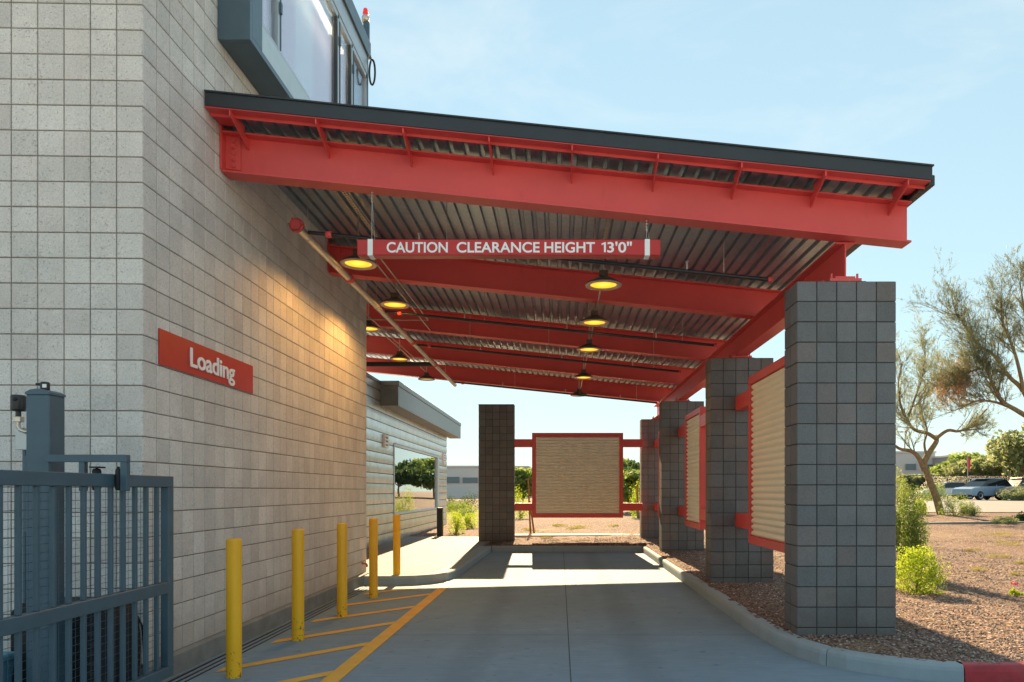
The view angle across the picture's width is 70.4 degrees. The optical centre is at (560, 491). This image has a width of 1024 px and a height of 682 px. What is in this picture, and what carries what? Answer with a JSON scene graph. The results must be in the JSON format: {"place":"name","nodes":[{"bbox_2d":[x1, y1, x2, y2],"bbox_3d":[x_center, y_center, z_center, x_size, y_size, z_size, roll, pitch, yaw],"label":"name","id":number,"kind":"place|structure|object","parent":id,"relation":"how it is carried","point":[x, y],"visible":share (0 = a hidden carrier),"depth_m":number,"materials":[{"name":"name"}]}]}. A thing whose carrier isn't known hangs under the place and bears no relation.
{"place":"outdoors","nodes":[
{"label":"outdoors","id":0,"kind":"place"},
{"bbox_2d":[3,651,13,681],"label":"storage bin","id":1,"kind":"object","parent":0,"point":[8,662],"depth_m":4.95,"materials":[{"name":"blue plastic"}]},
{"bbox_2d":[366,537,489,573],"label":"sidewalk","id":2,"kind":"structure","parent":0,"point":[423,554],"depth_m":16.79,"materials":[{"name":"concrete"}]},
{"bbox_2d":[162,552,930,681],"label":"driveway","id":3,"kind":"structure","parent":0,"point":[566,617],"depth_m":7.86,"materials":[{"name":"concrete"}]},
{"bbox_2d":[10,394,25,602],"bbox_3d":[-3.894,0.442,5.254,0.168,2.277,0.112,0,0,0],"label":"security camera","id":4,"kind":"object","parent":3,"relation":"on","point":[18,404],"visible":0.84,"depth_m":5.27,"materials":[{"name":"black metal"}]},
{"bbox_2d":[24,388,129,681],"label":"gate post","id":5,"kind":"object","parent":3,"relation":"on","point":[44,430],"visible":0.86,"depth_m":4.90,"materials":[{"name":"grey metal"}]},
{"bbox_2d":[35,382,49,389],"bbox_3d":[-3.558,-0.722,4.979,0.085,0.060,0.062,0,0,0],"label":"gate sensor","id":6,"kind":"object","parent":5,"relation":"on","point":[44,385],"visible":0.74,"depth_m":4.96,"materials":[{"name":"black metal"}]},
{"bbox_2d":[0,470,173,681],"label":"sliding gate","id":7,"kind":"structure","parent":5,"relation":"attached to","point":[19,622],"depth_m":4.72,"materials":[{"name":"grey metal"}]},
{"bbox_2d":[11,597,142,681],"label":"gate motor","id":8,"kind":"object","parent":3,"relation":"on","point":[90,650],"visible":0.24,"depth_m":5.14,"materials":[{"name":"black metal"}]},
{"bbox_2d":[226,538,241,678],"bbox_3d":[-2.770,1.000,6.146,0.125,1.199,0.125,0,0,0],"label":"bollard","id":9,"kind":"object","parent":3,"relation":"on","point":[233,608],"visible":0.94,"depth_m":6.09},
{"bbox_2d":[167,585,368,681],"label":"gate track","id":10,"kind":"structure","parent":3,"relation":"on","point":[257,641],"depth_m":7.50,"materials":[{"name":"black metal"}]},
{"bbox_2d":[292,529,303,640],"bbox_3d":[-2.776,1.000,7.666,0.125,1.199,0.125,0,0,0],"label":"bollard","id":11,"kind":"object","parent":3,"relation":"on","point":[297,584],"visible":0.91,"depth_m":7.61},
{"bbox_2d":[217,581,454,681],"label":"floor marking","id":12,"kind":"object","parent":3,"relation":"on","point":[340,672],"visible":0.93,"depth_m":7.63,"materials":[{"name":"yellow paint"}]},
{"bbox_2d":[337,523,346,616],"bbox_3d":[-2.742,1.000,9.103,0.125,1.199,0.125,0,0,0],"label":"bollard","id":13,"kind":"object","parent":3,"relation":"on","point":[341,569],"visible":0.88,"depth_m":9.05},
{"bbox_2d":[369,518,377,597],"bbox_3d":[-2.763,1.000,10.714,0.125,1.199,0.125,0,0,0],"label":"bollard","id":14,"kind":"object","parent":3,"relation":"on","point":[373,557],"visible":0.9,"depth_m":10.66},
{"bbox_2d":[353,0,1023,466],"label":"sky","id":15,"kind":"structure","parent":0,"point":[940,83],"materials":[{"name":"blue"}]},
{"bbox_2d":[408,495,1023,662],"bbox_3d":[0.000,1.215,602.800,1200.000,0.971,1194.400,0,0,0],"label":"ground","id":16,"kind":"structure","parent":0,"point":[956,537],"depth_m":11.73,"materials":[{"name":"stone"}]},
{"bbox_2d":[0,0,368,681],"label":"block building","id":17,"kind":"structure","parent":16,"relation":"on","point":[132,216],"depth_m":6.25,"materials":[{"name":"concrete"}]},
{"bbox_2d":[158,328,252,393],"bbox_3d":[-3.328,-1.204,6.925,0.022,0.300,1.830,0,0,0],"label":"wall sign","id":18,"kind":"object","parent":17,"relation":"attached to","point":[178,353],"visible":1,"depth_m":6.73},
{"bbox_2d":[218,0,370,105],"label":"bay window","id":19,"kind":"structure","parent":17,"relation":"attached to","point":[316,50],"depth_m":8.54,"materials":[{"name":"metal"}]},
{"bbox_2d":[262,0,366,105],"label":"window frame","id":20,"kind":"structure","parent":19,"relation":"in","point":[338,8],"depth_m":10.17,"materials":[{"name":"metal"}]},
{"bbox_2d":[362,8,369,40],"bbox_3d":[-3.070,-7.350,11.420,0.124,0.560,0.121,0,0,0],"label":"beacon light","id":21,"kind":"object","parent":19,"relation":"on","point":[365,20],"visible":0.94,"depth_m":11.39,"materials":[{"name":"red plastic"}]},
{"bbox_2d":[368,57,375,85],"bbox_3d":[-2.970,-6.737,11.440,0.122,0.667,0.032,0,0,0],"label":"cable loop","id":22,"kind":"object","parent":19,"relation":"attached to","point":[370,82],"visible":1,"depth_m":11.43,"materials":[{"name":"black metal"}]},
{"bbox_2d":[366,372,460,547],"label":"metal clad building","id":23,"kind":"structure","parent":16,"relation":"on","point":[409,431],"depth_m":22.04,"materials":[{"name":"silver metal"}]},
{"bbox_2d":[393,443,438,514],"bbox_3d":[-4.850,-0.340,24.850,0.100,2.080,7.800,0,0,0],"label":"window","id":24,"kind":"structure","parent":23,"relation":"in","point":[416,472],"depth_m":24.16,"materials":[{"name":"clear glass"}]},
{"bbox_2d":[364,546,491,584],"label":"kerb","id":25,"kind":"structure","parent":16,"relation":"on","point":[459,566],"depth_m":12.66,"materials":[{"name":"concrete"}]},
{"bbox_2d":[393,514,399,574],"bbox_3d":[-2.799,1.000,12.402,0.125,1.199,0.125,0,0,0],"label":"bollard","id":26,"kind":"object","parent":25,"relation":"on","point":[396,544],"visible":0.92,"depth_m":12.35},
{"bbox_2d":[437,508,442,536],"bbox_3d":[-3.830,1.005,23.100,0.180,0.950,0.180,0,0,0],"label":"dark post","id":27,"kind":"object","parent":16,"relation":"on","point":[439,522],"visible":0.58,"depth_m":23.01,"materials":[{"name":"black metal"}]},
{"bbox_2d":[448,510,465,533],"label":"shrub","id":28,"kind":"object","parent":16,"relation":"on","point":[457,523],"visible":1,"depth_m":24.30,"materials":[{"name":"green plant"}]},
{"bbox_2d":[447,500,471,512],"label":"shrub","id":29,"kind":"object","parent":16,"relation":"on","point":[453,506],"visible":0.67,"depth_m":45.05,"materials":[{"name":"green plant"}]},
{"bbox_2d":[446,466,478,497],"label":"office building","id":30,"kind":"structure","parent":16,"relation":"on","point":[463,481],"depth_m":130.00,"materials":[{"name":"white paint"}]},
{"bbox_2d":[447,477,459,482],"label":"window","id":31,"kind":"structure","parent":30,"relation":"in","point":[449,479],"depth_m":129.89,"materials":[{"name":"glass"}]},
{"bbox_2d":[462,478,477,482],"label":"window","id":32,"kind":"structure","parent":30,"relation":"in","point":[464,480],"depth_m":129.89,"materials":[{"name":"glass"}]},
{"bbox_2d":[453,508,475,516],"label":"shrub","id":33,"kind":"object","parent":16,"relation":"on","point":[462,512],"visible":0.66,"depth_m":38.95,"materials":[{"name":"green plant"}]},
{"bbox_2d":[459,493,478,511],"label":"shrub","id":34,"kind":"object","parent":16,"relation":"on","point":[466,497],"visible":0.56,"depth_m":47.88,"materials":[{"name":"green plant"}]},
{"bbox_2d":[462,512,478,528],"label":"shrub","id":35,"kind":"object","parent":16,"relation":"on","point":[469,523],"visible":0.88,"depth_m":27.42,"materials":[{"name":"green plant"}]},
{"bbox_2d":[478,404,514,542],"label":"block pillar","id":36,"kind":"structure","parent":16,"relation":"on","point":[496,473],"depth_m":20.57,"materials":[{"name":"concrete"}]},
{"bbox_2d":[514,433,642,517],"bbox_3d":[0.525,-0.450,20.700,3.669,2.420,0.160,0,0,0],"label":"corrugated screen","id":37,"kind":"object","parent":36,"relation":"attached to","point":[577,475],"visible":1,"depth_m":20.64,"materials":[{"name":"red paint"}]},
{"bbox_2d":[515,487,528,518],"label":"shrub","id":38,"kind":"object","parent":16,"relation":"on","point":[519,514],"visible":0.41,"depth_m":35.98,"materials":[{"name":"green plant"}]},
{"bbox_2d":[515,466,531,502],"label":"background tree","id":39,"kind":"object","parent":16,"relation":"on","point":[522,475],"visible":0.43,"depth_m":60.94,"materials":[{"name":"green plant"}]},
{"bbox_2d":[527,477,530,533],"bbox_3d":[-1.017,0.571,24.002,0.149,2.040,0.057,0,0,0],"label":"tree stake","id":40,"kind":"object","parent":16,"relation":"on","point":[528,502],"visible":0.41,"depth_m":23.98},
{"bbox_2d":[492,546,641,551],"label":"kerb","id":41,"kind":"structure","parent":16,"relation":"on","point":[566,548],"depth_m":18.86,"materials":[{"name":"concrete"}]},
{"bbox_2d":[515,533,639,536],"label":"footpath","id":42,"kind":"structure","parent":16,"relation":"on","point":[561,535],"depth_m":22.65,"materials":[{"name":"concrete"}]},
{"bbox_2d":[623,469,639,511],"bbox_3d":[3.744,-0.002,39.986,2.786,2.490,2.705,0,0,0],"label":"background tree","id":43,"kind":"object","parent":16,"relation":"on","point":[629,476],"visible":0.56,"depth_m":39.21,"materials":[{"name":"green plant"}]},
{"bbox_2d":[623,458,639,472],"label":"background tree","id":44,"kind":"object","parent":16,"relation":"on","point":[630,466],"visible":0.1,"depth_m":85.02,"materials":[{"name":"green plant"}]},
{"bbox_2d":[629,480,639,517],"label":"shrub","id":45,"kind":"object","parent":16,"relation":"on","point":[637,514],"visible":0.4,"depth_m":32.94,"materials":[{"name":"green plant"}]},
{"bbox_2d":[640,419,659,537],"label":"block pillar","id":46,"kind":"structure","parent":16,"relation":"on","point":[649,518],"depth_m":21.05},
{"bbox_2d":[659,401,703,551],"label":"block pillar","id":47,"kind":"structure","parent":16,"relation":"on","point":[676,533],"depth_m":16.83,"materials":[{"name":"concrete"}]},
{"bbox_2d":[655,432,659,517],"bbox_3d":[2.830,-0.450,19.143,0.160,2.420,3.811,0,0,0],"label":"corrugated screen","id":48,"kind":"object","parent":47,"relation":"attached to","point":[657,505],"visible":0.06,"depth_m":20.21,"materials":[{"name":"red paint"}]},
{"bbox_2d":[678,406,705,529],"bbox_3d":[2.830,-0.450,14.293,0.160,2.420,5.071,0,0,0],"label":"corrugated screen","id":49,"kind":"object","parent":47,"relation":"attached to","point":[692,430],"visible":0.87,"depth_m":14.89,"materials":[{"name":"red paint"}]},
{"bbox_2d":[705,357,773,582],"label":"block pillar","id":50,"kind":"structure","parent":16,"relation":"on","point":[732,554],"depth_m":11.35,"materials":[{"name":"concrete"}]},
{"bbox_2d":[204,89,934,418],"bbox_3d":[-1.060,-3.014,14.078,9.180,1.827,14.625,0,0,0],"label":"entry canopy","id":51,"kind":"object","parent":50,"relation":"on","point":[786,219],"visible":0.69,"depth_m":8.02,"materials":[{"name":"metal"}]},
{"bbox_2d":[339,206,376,269],"bbox_3d":[-2.485,-3.150,8.918,0.448,0.724,0.448,0,0,0],"label":"canopy lamp","id":52,"kind":"object","parent":51,"relation":"hanging from","point":[354,261],"visible":0.81,"depth_m":8.90,"materials":[{"name":"glass"}]},
{"bbox_2d":[342,191,379,237],"bbox_3d":[-2.440,-3.395,8.815,0.041,0.030,2.970,0,0,0],"label":"strut channel","id":53,"kind":"object","parent":51,"relation":"attached to","point":[349,197],"visible":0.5,"depth_m":8.82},
{"bbox_2d":[288,188,456,386],"bbox_3d":[-2.746,-3.116,13.213,0.152,0.844,11.435,0,0,0],"label":"pipe","id":54,"kind":"object","parent":51,"relation":"hanging from","point":[296,225],"visible":0.94,"depth_m":9.42,"materials":[{"name":"metal"}]},
{"bbox_2d":[366,362,431,365],"bbox_3d":[-3.895,-2.770,15.800,2.210,0.100,0.100,0,0,0],"label":"sprinkler feed","id":55,"kind":"object","parent":54,"relation":"attached to","point":[398,364],"visible":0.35,"depth_m":15.75,"materials":[{"name":"black metal"}]},
{"bbox_2d":[366,292,380,331],"bbox_3d":[-3.478,-3.276,13.150,0.448,0.676,0.448,0,0,0],"label":"canopy lamp","id":56,"kind":"object","parent":51,"relation":"hanging from","point":[370,327],"visible":0.69,"depth_m":13.13,"materials":[{"name":"brown metal"}]},
{"bbox_2d":[366,314,417,360],"bbox_3d":[-3.440,-3.140,15.050,0.020,0.017,4.900,0,0,0],"label":"conduit","id":57,"kind":"object","parent":51,"relation":"attached to","point":[390,336],"visible":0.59,"depth_m":14.66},
{"bbox_2d":[380,283,409,308],"bbox_3d":[-2.483,-3.150,10.880,0.448,0.724,0.448,0,0,0],"label":"canopy lamp","id":58,"kind":"object","parent":51,"relation":"hanging from","point":[394,301],"visible":0.99,"depth_m":10.83,"materials":[{"name":"brown metal"}]},
{"bbox_2d":[366,318,425,371],"bbox_3d":[-3.530,-3.140,15.950,0.024,0.021,6.700,0,0,0],"label":"conduit","id":59,"kind":"object","parent":51,"relation":"attached to","point":[398,347],"visible":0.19,"depth_m":15.73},
{"bbox_2d":[366,259,427,320],"bbox_3d":[-2.565,-3.045,11.283,1.823,0.069,4.446,0,0,-28],"label":"conduit","id":60,"kind":"object","parent":51,"relation":"attached to","point":[408,295],"visible":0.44,"depth_m":11.69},
{"bbox_2d":[389,333,409,360],"bbox_3d":[-3.585,-3.282,16.177,0.448,0.687,0.448,0,0,0],"label":"canopy lamp","id":61,"kind":"object","parent":51,"relation":"hanging from","point":[399,356],"visible":0.96,"depth_m":16.12,"materials":[{"name":"brown metal"}]},
{"bbox_2d":[373,260,430,330],"bbox_3d":[-2.440,-3.020,11.250,0.022,0.019,4.700,0,0,0],"label":"conduit","id":62,"kind":"object","parent":51,"relation":"attached to","point":[400,293],"visible":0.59,"depth_m":10.95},
{"bbox_2d":[418,361,434,380],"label":"canopy lamp","id":63,"kind":"object","parent":51,"relation":"hanging from","point":[426,377],"visible":0.98,"depth_m":19.04,"materials":[{"name":"brown metal"}]},
{"bbox_2d":[405,358,501,367],"bbox_3d":[-2.250,-2.720,15.400,2.101,0.212,0.014,0,0,0],"label":"conduit","id":64,"kind":"object","parent":51,"relation":"attached to","point":[454,363],"visible":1,"depth_m":15.39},
{"bbox_2d":[357,191,659,259],"bbox_3d":[-0.505,-2.657,7.191,2.990,0.669,0.131,0,0,0],"label":"clearance sign","id":65,"kind":"object","parent":51,"relation":"hanging from","point":[375,249],"visible":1,"depth_m":7.13,"materials":[{"name":"metal"}]},
{"bbox_2d":[308,217,772,282],"bbox_3d":[-0.214,-2.807,7.750,4.967,1.150,0.072,0,0,0],"label":"sprinkler branch","id":66,"kind":"object","parent":51,"relation":"hanging from","point":[328,234],"visible":0.72,"depth_m":7.73,"materials":[{"name":"red metal"}]},
{"bbox_2d":[417,329,680,372],"bbox_3d":[-0.204,-2.831,13.700,4.988,1.202,0.072,0,0,0],"label":"sprinkler branch","id":67,"kind":"object","parent":51,"relation":"hanging from","point":[541,357],"visible":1,"depth_m":13.68,"materials":[{"name":"black metal"}]},
{"bbox_2d":[385,292,716,347],"bbox_3d":[-0.140,-2.797,11.170,5.116,1.160,0.072,0,0,0],"label":"sprinkler branch","id":68,"kind":"object","parent":51,"relation":"hanging from","point":[714,345],"visible":0.96,"depth_m":11.15,"materials":[{"name":"red metal"}]},
{"bbox_2d":[454,381,657,403],"bbox_3d":[-0.110,-2.793,18.400,5.176,1.164,0.072,0,0,0],"label":"sprinkler branch","id":69,"kind":"object","parent":51,"relation":"hanging from","point":[620,398],"visible":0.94,"depth_m":18.38,"materials":[{"name":"red metal"}]},
{"bbox_2d":[574,352,593,379],"bbox_3d":[0.524,-2.856,16.062,0.448,0.696,0.448,0,0,0],"label":"canopy lamp","id":70,"kind":"object","parent":51,"relation":"hanging from","point":[583,375],"visible":0.98,"depth_m":16.01,"materials":[{"name":"brown metal"}]},
{"bbox_2d":[577,311,601,352],"bbox_3d":[0.518,-2.856,12.886,0.448,0.696,0.448,0,0,0],"label":"canopy lamp","id":71,"kind":"object","parent":51,"relation":"hanging from","point":[588,347],"visible":1,"depth_m":12.83,"materials":[{"name":"brown metal"}]},
{"bbox_2d":[580,268,604,388],"bbox_3d":[0.542,-2.705,14.075,0.027,0.049,10.450,0,0,0],"label":"conduit","id":72,"kind":"object","parent":51,"relation":"attached to","point":[592,327],"visible":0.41,"depth_m":11.96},
{"bbox_2d":[580,303,609,326],"bbox_3d":[0.517,-2.856,10.823,0.448,0.696,0.448,0,0,0],"label":"canopy lamp","id":73,"kind":"object","parent":51,"relation":"hanging from","point":[594,319],"visible":1,"depth_m":10.77,"materials":[{"name":"brown metal"}]},
{"bbox_2d":[585,229,621,290],"bbox_3d":[0.531,-2.855,8.851,0.448,0.695,0.448,0,0,0],"label":"canopy lamp","id":74,"kind":"object","parent":51,"relation":"hanging from","point":[603,281],"visible":0.98,"depth_m":8.80,"materials":[{"name":"brown metal"}]},
{"bbox_2d":[603,219,610,238],"bbox_3d":[0.545,-3.055,8.075,0.041,0.030,1.450,0,0,0],"label":"strut channel","id":75,"kind":"object","parent":51,"relation":"attached to","point":[606,231],"visible":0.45,"depth_m":8.41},
{"bbox_2d":[642,546,963,681],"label":"kerb","id":76,"kind":"structure","parent":16,"relation":"on","point":[866,662],"depth_m":6.62,"materials":[{"name":"concrete"}]},
{"bbox_2d":[785,281,895,635],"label":"block pillar","id":77,"kind":"structure","parent":16,"relation":"on","point":[840,457],"depth_m":7.21,"materials":[{"name":"concrete"}]},
{"bbox_2d":[735,356,785,552],"bbox_3d":[2.830,-0.450,9.485,0.160,2.420,3.728,0,0,0],"label":"corrugated screen","id":78,"kind":"object","parent":77,"relation":"attached to","point":[761,399],"visible":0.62,"depth_m":9.75,"materials":[{"name":"red paint"}]},
{"bbox_2d":[896,467,909,513],"bbox_3d":[15.990,-0.030,33.982,0.779,2.267,0.838,0,0,-36],"label":"shrub","id":79,"kind":"object","parent":16,"relation":"on","point":[900,492],"visible":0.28,"depth_m":33.92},
{"bbox_2d":[895,465,931,575],"bbox_3d":[5.837,0.494,12.212,0.737,1.957,0.852,0,0,-42],"label":"tall shrub","id":80,"kind":"object","parent":16,"relation":"on","point":[905,533],"visible":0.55,"depth_m":12.06,"materials":[{"name":"green plant"}]},
{"bbox_2d":[899,483,931,500],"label":"shrub","id":81,"kind":"object","parent":16,"relation":"on","point":[927,494],"visible":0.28,"depth_m":53.73,"materials":[{"name":"green plant"}]},
{"bbox_2d":[895,451,936,494],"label":"office building","id":82,"kind":"structure","parent":16,"relation":"on","point":[907,463],"depth_m":125.00,"materials":[{"name":"white paint"}]},
{"bbox_2d":[905,464,915,469],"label":"window","id":83,"kind":"structure","parent":82,"relation":"in","point":[907,466],"depth_m":124.88,"materials":[{"name":"glass"}]},
{"bbox_2d":[896,473,940,495],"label":"background tree","id":84,"kind":"object","parent":16,"relation":"on","point":[920,480],"visible":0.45,"depth_m":90.81,"materials":[{"name":"green plant"}]},
{"bbox_2d":[911,498,927,513],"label":"shrub","id":85,"kind":"object","parent":16,"relation":"on","point":[919,506],"visible":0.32,"depth_m":33.37,"materials":[{"name":"green plant"}]},
{"bbox_2d":[926,481,946,500],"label":"shrub","id":86,"kind":"object","parent":16,"relation":"on","point":[939,488],"visible":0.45,"depth_m":53.94,"materials":[{"name":"green plant"}]},
{"bbox_2d":[932,455,957,483],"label":"office building","id":87,"kind":"structure","parent":16,"relation":"on","point":[938,459],"depth_m":122.38,"materials":[{"name":"grey paint"}]},
{"bbox_2d":[935,491,973,515],"bbox_3d":[17.561,0.577,32.069,1.639,1.122,1.235,0,0,-23],"label":"shrub","id":88,"kind":"object","parent":16,"relation":"on","point":[953,501],"visible":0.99,"depth_m":32.10,"materials":[{"name":"green plant"}]},
{"bbox_2d":[929,451,984,481],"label":"background tree","id":89,"kind":"object","parent":16,"relation":"on","point":[955,457],"visible":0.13,"depth_m":94.24,"materials":[{"name":"green plant"}]},
{"bbox_2d":[895,307,1019,514],"bbox_3d":[17.519,-3.596,32.834,8.624,9.604,4.008,0,0,0],"label":"palo verde tree","id":90,"kind":"object","parent":16,"relation":"on","point":[975,422],"visible":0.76,"depth_m":32.87,"materials":[{"name":"green plant"}]},
{"bbox_2d":[896,243,1023,429],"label":"mesquite tree","id":91,"kind":"object","parent":16,"relation":"on","point":[959,377],"visible":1,"depth_m":25.83,"materials":[{"name":"green plant"}]},
{"bbox_2d":[907,475,1023,498],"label":"chain link fence","id":92,"kind":"object","parent":16,"relation":"on","point":[959,478],"visible":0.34,"depth_m":69.99,"materials":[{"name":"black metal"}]},
{"bbox_2d":[958,501,982,515],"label":"shrub","id":93,"kind":"object","parent":16,"relation":"on","point":[974,510],"visible":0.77,"depth_m":32.31,"materials":[{"name":"green plant"}]},
{"bbox_2d":[938,457,1005,481],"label":"background tree","id":94,"kind":"object","parent":16,"relation":"on","point":[957,468],"visible":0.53,"depth_m":86.87,"materials":[{"name":"green plant"}]},
{"bbox_2d":[924,521,1023,524],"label":"kerb","id":95,"kind":"structure","parent":16,"relation":"on","point":[984,522],"depth_m":26.34,"materials":[{"name":"concrete"}]},
{"bbox_2d":[961,662,1023,681],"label":"red painted kerb","id":96,"kind":"structure","parent":16,"relation":"on","point":[994,672],"depth_m":5.93,"materials":[{"name":"paint"}]},
{"bbox_2d":[970,442,1021,480],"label":"background tree","id":97,"kind":"object","parent":16,"relation":"on","point":[986,465],"visible":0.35,"depth_m":83.49,"materials":[{"name":"green plant"}]},
{"bbox_2d":[974,530,1018,535],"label":"weed tuft","id":98,"kind":"object","parent":16,"relation":"on","point":[997,533],"visible":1,"depth_m":20.55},
{"bbox_2d":[984,422,1023,477],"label":"background tree","id":99,"kind":"object","parent":16,"relation":"on","point":[1013,445],"visible":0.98,"depth_m":78.21,"materials":[{"name":"green plant"}]},
{"bbox_2d":[989,516,1019,523],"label":"shrub","id":100,"kind":"object","parent":16,"relation":"on","point":[1008,520],"visible":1,"depth_m":26.38,"materials":[{"name":"green plant"}]},
{"bbox_2d":[995,540,1022,545],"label":"weed tuft","id":101,"kind":"object","parent":16,"relation":"on","point":[1007,544],"visible":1,"depth_m":17.72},
{"bbox_2d":[996,483,1023,500],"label":"shrub","id":102,"kind":"object","parent":16,"relation":"on","point":[1010,492],"visible":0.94,"depth_m":53.84,"materials":[{"name":"green plant"}]},
{"bbox_2d":[1010,511,1023,520],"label":"shrub","id":103,"kind":"object","parent":16,"relation":"on","point":[1019,516],"visible":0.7,"depth_m":27.11,"materials":[{"name":"green plant"}]},
{"bbox_2d":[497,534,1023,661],"bbox_3d":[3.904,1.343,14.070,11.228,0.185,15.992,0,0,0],"label":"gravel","id":104,"kind":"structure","parent":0,"point":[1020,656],"depth_m":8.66,"materials":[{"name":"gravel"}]},
{"bbox_2d":[895,542,950,594],"bbox_3d":[5.045,1.100,10.307,0.928,0.748,0.855,0,0,0],"label":"lime bush","id":105,"kind":"object","parent":104,"relation":"on","point":[920,586],"visible":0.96,"depth_m":10.22,"materials":[{"name":"green plant"}]},
{"bbox_2d":[1009,581,1023,595],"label":"flowering plant","id":106,"kind":"object","parent":104,"relation":"on","point":[1013,591],"visible":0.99,"depth_m":9.90,"materials":[{"name":"green plant"}]},
{"bbox_2d":[896,499,1023,511],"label":"road","id":107,"kind":"structure","parent":0,"point":[994,505],"depth_m":43.70,"materials":[{"name":"concrete"}]},
{"bbox_2d":[920,482,973,498],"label":"parked car","id":108,"kind":"object","parent":107,"relation":"on","point":[949,486],"visible":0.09,"depth_m":62.27,"materials":[{"name":"white paint"}]},
{"bbox_2d":[951,478,1007,499],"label":"parked car","id":109,"kind":"object","parent":107,"relation":"on","point":[980,488],"visible":0.72,"depth_m":56.19,"materials":[{"name":"blue paint"}]},
{"bbox_2d":[994,478,1023,499],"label":"parked car","id":110,"kind":"object","parent":107,"relation":"on","point":[1011,482],"visible":0.46,"depth_m":55.60,"materials":[{"name":"beige paint"}]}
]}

